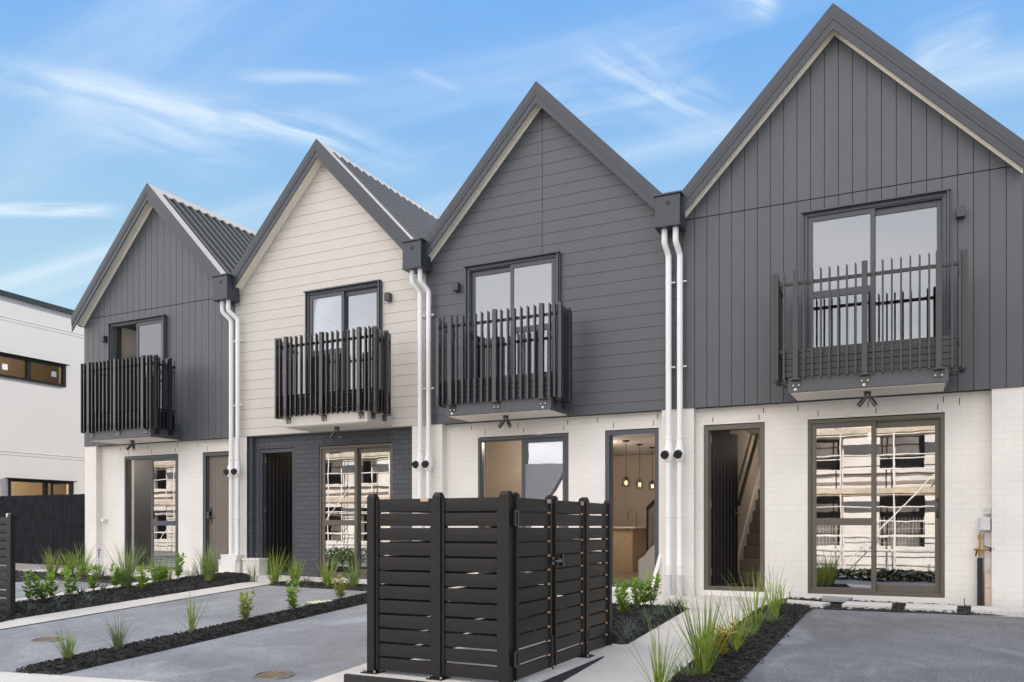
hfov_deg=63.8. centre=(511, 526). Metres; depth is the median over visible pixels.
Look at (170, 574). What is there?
grass tuft
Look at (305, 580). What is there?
ground herb
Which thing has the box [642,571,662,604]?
shrub
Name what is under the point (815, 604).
paver
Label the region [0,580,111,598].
driveway
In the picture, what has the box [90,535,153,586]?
grass tuft
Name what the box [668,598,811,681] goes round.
mulch bed
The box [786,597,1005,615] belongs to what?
mulch bed
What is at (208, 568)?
grass tuft
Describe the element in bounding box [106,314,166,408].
sliding door
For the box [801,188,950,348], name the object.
sliding door
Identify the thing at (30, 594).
shrub
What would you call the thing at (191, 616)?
grass tuft
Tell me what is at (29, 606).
strap plant
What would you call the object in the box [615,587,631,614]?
shrub
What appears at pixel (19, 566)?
ground
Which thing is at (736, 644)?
grass tuft
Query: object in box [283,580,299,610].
shrub
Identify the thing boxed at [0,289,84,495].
neighbour house
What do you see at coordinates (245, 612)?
shrub
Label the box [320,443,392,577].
sliding door
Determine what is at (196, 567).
grass tuft
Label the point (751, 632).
ground herb
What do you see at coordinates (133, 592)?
mulch bed
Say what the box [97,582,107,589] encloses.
strap plant
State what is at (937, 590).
sliding door
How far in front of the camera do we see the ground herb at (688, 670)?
5.97 m
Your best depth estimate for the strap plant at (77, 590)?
11.10 m
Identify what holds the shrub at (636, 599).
on the mulch bed at (617, 617)
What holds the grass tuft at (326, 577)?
on the mulch bed at (359, 586)
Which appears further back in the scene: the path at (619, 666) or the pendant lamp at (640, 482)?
the pendant lamp at (640, 482)
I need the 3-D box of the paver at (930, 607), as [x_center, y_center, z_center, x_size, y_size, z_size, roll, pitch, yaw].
[4.718,0.933,9.247,0.535,0.075,0.559,0,0,26]
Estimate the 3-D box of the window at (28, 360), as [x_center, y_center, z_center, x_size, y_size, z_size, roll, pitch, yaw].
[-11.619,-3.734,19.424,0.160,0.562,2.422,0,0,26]
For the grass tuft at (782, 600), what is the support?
on the mulch bed at (735, 665)
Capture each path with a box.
[0,575,779,681]
[15,567,217,601]
[566,608,752,681]
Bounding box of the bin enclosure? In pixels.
[344,491,611,681]
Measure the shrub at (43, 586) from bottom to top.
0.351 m
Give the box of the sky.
[0,0,1023,309]
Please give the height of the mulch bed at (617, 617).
0.187 m
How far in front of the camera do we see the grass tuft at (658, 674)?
5.67 m
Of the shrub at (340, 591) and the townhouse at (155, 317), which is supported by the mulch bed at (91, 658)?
the shrub at (340, 591)
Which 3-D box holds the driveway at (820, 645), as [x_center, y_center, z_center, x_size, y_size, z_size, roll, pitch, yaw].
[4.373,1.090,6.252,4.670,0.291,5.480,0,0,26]
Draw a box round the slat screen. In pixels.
[0,513,18,614]
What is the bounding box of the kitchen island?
[613,527,650,571]
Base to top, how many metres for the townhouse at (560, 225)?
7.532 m
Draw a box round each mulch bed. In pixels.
[0,570,150,582]
[0,571,250,621]
[15,592,366,674]
[269,580,366,590]
[468,602,686,644]
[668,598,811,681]
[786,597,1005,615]
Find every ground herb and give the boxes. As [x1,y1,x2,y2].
[298,573,313,582]
[662,655,716,677]
[730,621,761,636]
[757,610,782,622]
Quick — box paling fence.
[0,494,84,565]
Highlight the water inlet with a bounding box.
[974,532,993,605]
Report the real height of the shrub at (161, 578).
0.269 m
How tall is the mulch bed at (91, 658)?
0.336 m
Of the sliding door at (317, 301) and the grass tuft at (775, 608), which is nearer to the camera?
the grass tuft at (775, 608)
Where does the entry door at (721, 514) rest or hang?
in the townhouse at (851, 240)
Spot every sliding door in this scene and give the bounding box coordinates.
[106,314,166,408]
[125,454,177,569]
[303,279,382,392]
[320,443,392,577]
[463,250,560,381]
[478,433,568,573]
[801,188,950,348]
[808,413,944,597]
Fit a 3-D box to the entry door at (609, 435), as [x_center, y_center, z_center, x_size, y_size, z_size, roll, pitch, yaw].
[1.699,-0.243,11.532,0.780,2.196,0.135,0,0,26]
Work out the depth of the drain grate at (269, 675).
6.34 m
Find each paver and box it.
[787,599,829,608]
[822,596,852,602]
[842,601,892,611]
[905,603,957,614]
[971,606,1023,616]
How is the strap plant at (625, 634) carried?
on the mulch bed at (617, 617)
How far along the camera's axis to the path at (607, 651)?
10.02 m
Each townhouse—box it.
[71,183,351,574]
[231,139,519,578]
[425,81,714,595]
[676,3,1023,607]
[1023,169,1023,386]
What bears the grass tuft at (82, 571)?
on the mulch bed at (42, 574)
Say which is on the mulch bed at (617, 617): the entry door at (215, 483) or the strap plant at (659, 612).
the strap plant at (659, 612)
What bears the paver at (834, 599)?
on the mulch bed at (900, 607)
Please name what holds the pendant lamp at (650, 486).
hanging from the townhouse at (560, 225)
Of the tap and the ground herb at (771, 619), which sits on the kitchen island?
the tap
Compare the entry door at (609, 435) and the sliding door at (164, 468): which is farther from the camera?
the sliding door at (164, 468)
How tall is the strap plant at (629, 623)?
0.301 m
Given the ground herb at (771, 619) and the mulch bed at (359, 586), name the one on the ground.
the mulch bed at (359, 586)
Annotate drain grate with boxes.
[29,636,64,642]
[252,670,293,680]
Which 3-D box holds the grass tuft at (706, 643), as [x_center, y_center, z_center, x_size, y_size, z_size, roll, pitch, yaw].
[1.355,0.711,6.035,0.644,0.759,0.884,0,0,43]
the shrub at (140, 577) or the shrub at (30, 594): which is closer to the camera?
the shrub at (30, 594)
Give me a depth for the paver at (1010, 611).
8.87 m
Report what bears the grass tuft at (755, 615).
on the mulch bed at (735, 665)
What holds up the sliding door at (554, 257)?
in the townhouse at (560, 225)
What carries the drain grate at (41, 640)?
on the driveway at (18, 649)
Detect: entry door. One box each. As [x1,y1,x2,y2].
[203,452,228,571]
[260,448,294,575]
[605,429,658,586]
[704,423,764,591]
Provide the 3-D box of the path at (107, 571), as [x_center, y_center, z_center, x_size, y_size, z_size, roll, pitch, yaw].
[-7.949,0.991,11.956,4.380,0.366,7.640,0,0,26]
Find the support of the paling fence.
on the ground
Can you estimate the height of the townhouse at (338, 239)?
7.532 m
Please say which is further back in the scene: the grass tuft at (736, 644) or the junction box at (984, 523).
the junction box at (984, 523)
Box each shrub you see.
[20,569,42,602]
[31,575,51,601]
[43,564,69,599]
[62,565,83,595]
[84,563,101,591]
[109,563,123,587]
[135,562,154,589]
[155,565,169,581]
[171,552,186,576]
[236,590,256,621]
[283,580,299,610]
[330,574,348,599]
[612,577,628,601]
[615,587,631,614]
[629,576,648,607]
[637,579,649,604]
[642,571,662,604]
[711,616,737,657]
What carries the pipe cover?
on the mulch bed at (900, 607)
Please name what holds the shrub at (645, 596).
on the mulch bed at (617, 617)
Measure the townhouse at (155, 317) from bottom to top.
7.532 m
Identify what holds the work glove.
on the driveway at (18, 649)
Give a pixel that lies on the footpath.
(14, 677)
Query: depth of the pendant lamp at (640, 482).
14.90 m
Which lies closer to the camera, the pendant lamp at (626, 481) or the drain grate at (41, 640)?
the drain grate at (41, 640)
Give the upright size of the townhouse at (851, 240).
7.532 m
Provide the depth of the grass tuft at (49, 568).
13.56 m
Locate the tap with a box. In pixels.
[627,509,636,526]
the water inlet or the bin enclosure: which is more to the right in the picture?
the water inlet
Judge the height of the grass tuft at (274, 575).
0.602 m
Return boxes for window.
[0,352,69,386]
[7,478,76,495]
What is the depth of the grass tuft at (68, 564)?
13.59 m
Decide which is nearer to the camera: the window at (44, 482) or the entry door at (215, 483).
the entry door at (215, 483)
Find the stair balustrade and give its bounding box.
[638,499,654,580]
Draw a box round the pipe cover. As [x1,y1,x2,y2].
[985,567,991,605]
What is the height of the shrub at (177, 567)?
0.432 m
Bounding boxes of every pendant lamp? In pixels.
[622,440,629,486]
[636,444,643,488]
[648,447,654,489]
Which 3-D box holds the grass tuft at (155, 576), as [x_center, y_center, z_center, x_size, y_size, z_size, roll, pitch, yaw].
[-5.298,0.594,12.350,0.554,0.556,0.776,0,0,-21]
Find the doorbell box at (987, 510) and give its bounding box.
[984,508,990,513]
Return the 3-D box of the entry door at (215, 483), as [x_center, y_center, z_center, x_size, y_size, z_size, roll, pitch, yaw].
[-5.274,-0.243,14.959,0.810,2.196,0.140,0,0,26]
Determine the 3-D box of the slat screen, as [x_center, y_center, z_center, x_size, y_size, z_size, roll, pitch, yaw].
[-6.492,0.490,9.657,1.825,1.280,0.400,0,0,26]
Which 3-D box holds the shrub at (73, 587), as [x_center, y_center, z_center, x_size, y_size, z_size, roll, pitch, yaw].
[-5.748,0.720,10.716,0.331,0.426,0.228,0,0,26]
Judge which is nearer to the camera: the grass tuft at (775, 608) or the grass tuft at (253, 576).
the grass tuft at (775, 608)
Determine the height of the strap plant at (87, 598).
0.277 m
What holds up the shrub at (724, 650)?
on the mulch bed at (735, 665)
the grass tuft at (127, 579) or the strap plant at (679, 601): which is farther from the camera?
the grass tuft at (127, 579)
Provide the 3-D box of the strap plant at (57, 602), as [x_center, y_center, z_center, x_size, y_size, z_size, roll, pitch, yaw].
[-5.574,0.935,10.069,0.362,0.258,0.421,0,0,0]
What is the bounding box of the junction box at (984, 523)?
[979,517,990,529]
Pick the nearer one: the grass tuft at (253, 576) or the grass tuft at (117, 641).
the grass tuft at (117, 641)
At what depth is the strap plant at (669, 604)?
9.07 m
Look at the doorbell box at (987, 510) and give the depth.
9.50 m
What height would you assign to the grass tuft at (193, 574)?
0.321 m
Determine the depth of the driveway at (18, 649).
8.99 m
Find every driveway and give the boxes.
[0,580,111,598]
[0,585,366,671]
[13,604,483,681]
[740,609,1023,681]
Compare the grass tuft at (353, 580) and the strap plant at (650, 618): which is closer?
the strap plant at (650, 618)
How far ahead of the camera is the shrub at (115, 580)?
11.54 m
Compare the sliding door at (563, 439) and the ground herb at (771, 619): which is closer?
the ground herb at (771, 619)
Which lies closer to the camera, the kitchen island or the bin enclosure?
the bin enclosure
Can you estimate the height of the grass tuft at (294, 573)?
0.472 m
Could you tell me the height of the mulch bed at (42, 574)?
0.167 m
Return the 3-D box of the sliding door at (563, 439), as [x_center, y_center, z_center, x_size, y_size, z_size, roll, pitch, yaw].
[0.182,-0.243,12.272,1.494,2.196,0.125,0,0,26]
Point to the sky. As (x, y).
(215, 106)
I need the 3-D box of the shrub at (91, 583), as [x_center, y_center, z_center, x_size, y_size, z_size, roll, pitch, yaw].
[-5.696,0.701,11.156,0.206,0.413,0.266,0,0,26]
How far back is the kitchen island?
15.44 m
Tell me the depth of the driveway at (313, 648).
7.09 m
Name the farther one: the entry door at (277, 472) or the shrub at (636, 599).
the entry door at (277, 472)
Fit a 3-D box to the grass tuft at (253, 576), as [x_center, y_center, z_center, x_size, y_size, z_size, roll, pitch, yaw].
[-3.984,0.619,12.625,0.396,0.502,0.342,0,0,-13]
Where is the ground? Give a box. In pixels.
[0,563,970,672]
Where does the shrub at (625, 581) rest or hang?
on the mulch bed at (617, 617)
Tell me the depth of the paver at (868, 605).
9.35 m
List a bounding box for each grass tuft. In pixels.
[30,547,66,574]
[42,623,94,658]
[54,547,86,575]
[65,539,100,575]
[85,558,108,578]
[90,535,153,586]
[90,605,149,648]
[144,550,172,582]
[154,559,174,580]
[170,587,211,631]
[182,561,200,576]
[186,541,227,580]
[187,556,217,574]
[242,554,262,581]
[250,545,298,583]
[277,554,306,582]
[309,554,341,585]
[339,557,366,586]
[619,617,699,681]
[658,583,755,673]
[707,587,773,649]
[723,558,788,632]
[745,555,797,615]
[774,579,794,603]
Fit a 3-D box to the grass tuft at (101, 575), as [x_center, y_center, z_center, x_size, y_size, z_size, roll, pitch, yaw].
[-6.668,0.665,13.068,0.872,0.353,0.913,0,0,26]
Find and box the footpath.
[0,672,153,681]
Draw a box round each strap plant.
[16,600,42,611]
[48,594,75,605]
[70,584,92,592]
[81,590,101,602]
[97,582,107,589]
[612,611,645,631]
[613,619,639,639]
[632,605,662,625]
[650,604,674,616]
[661,594,684,609]
[668,593,691,607]
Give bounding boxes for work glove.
[304,599,332,603]
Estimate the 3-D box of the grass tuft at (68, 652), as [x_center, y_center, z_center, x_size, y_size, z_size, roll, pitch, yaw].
[-3.787,0.961,6.931,0.542,0.329,0.528,0,0,9]
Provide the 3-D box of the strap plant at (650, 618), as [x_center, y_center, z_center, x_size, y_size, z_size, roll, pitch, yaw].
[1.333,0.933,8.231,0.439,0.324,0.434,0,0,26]
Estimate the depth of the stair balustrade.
12.81 m
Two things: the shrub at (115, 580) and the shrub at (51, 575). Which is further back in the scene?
the shrub at (115, 580)
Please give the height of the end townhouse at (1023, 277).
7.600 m

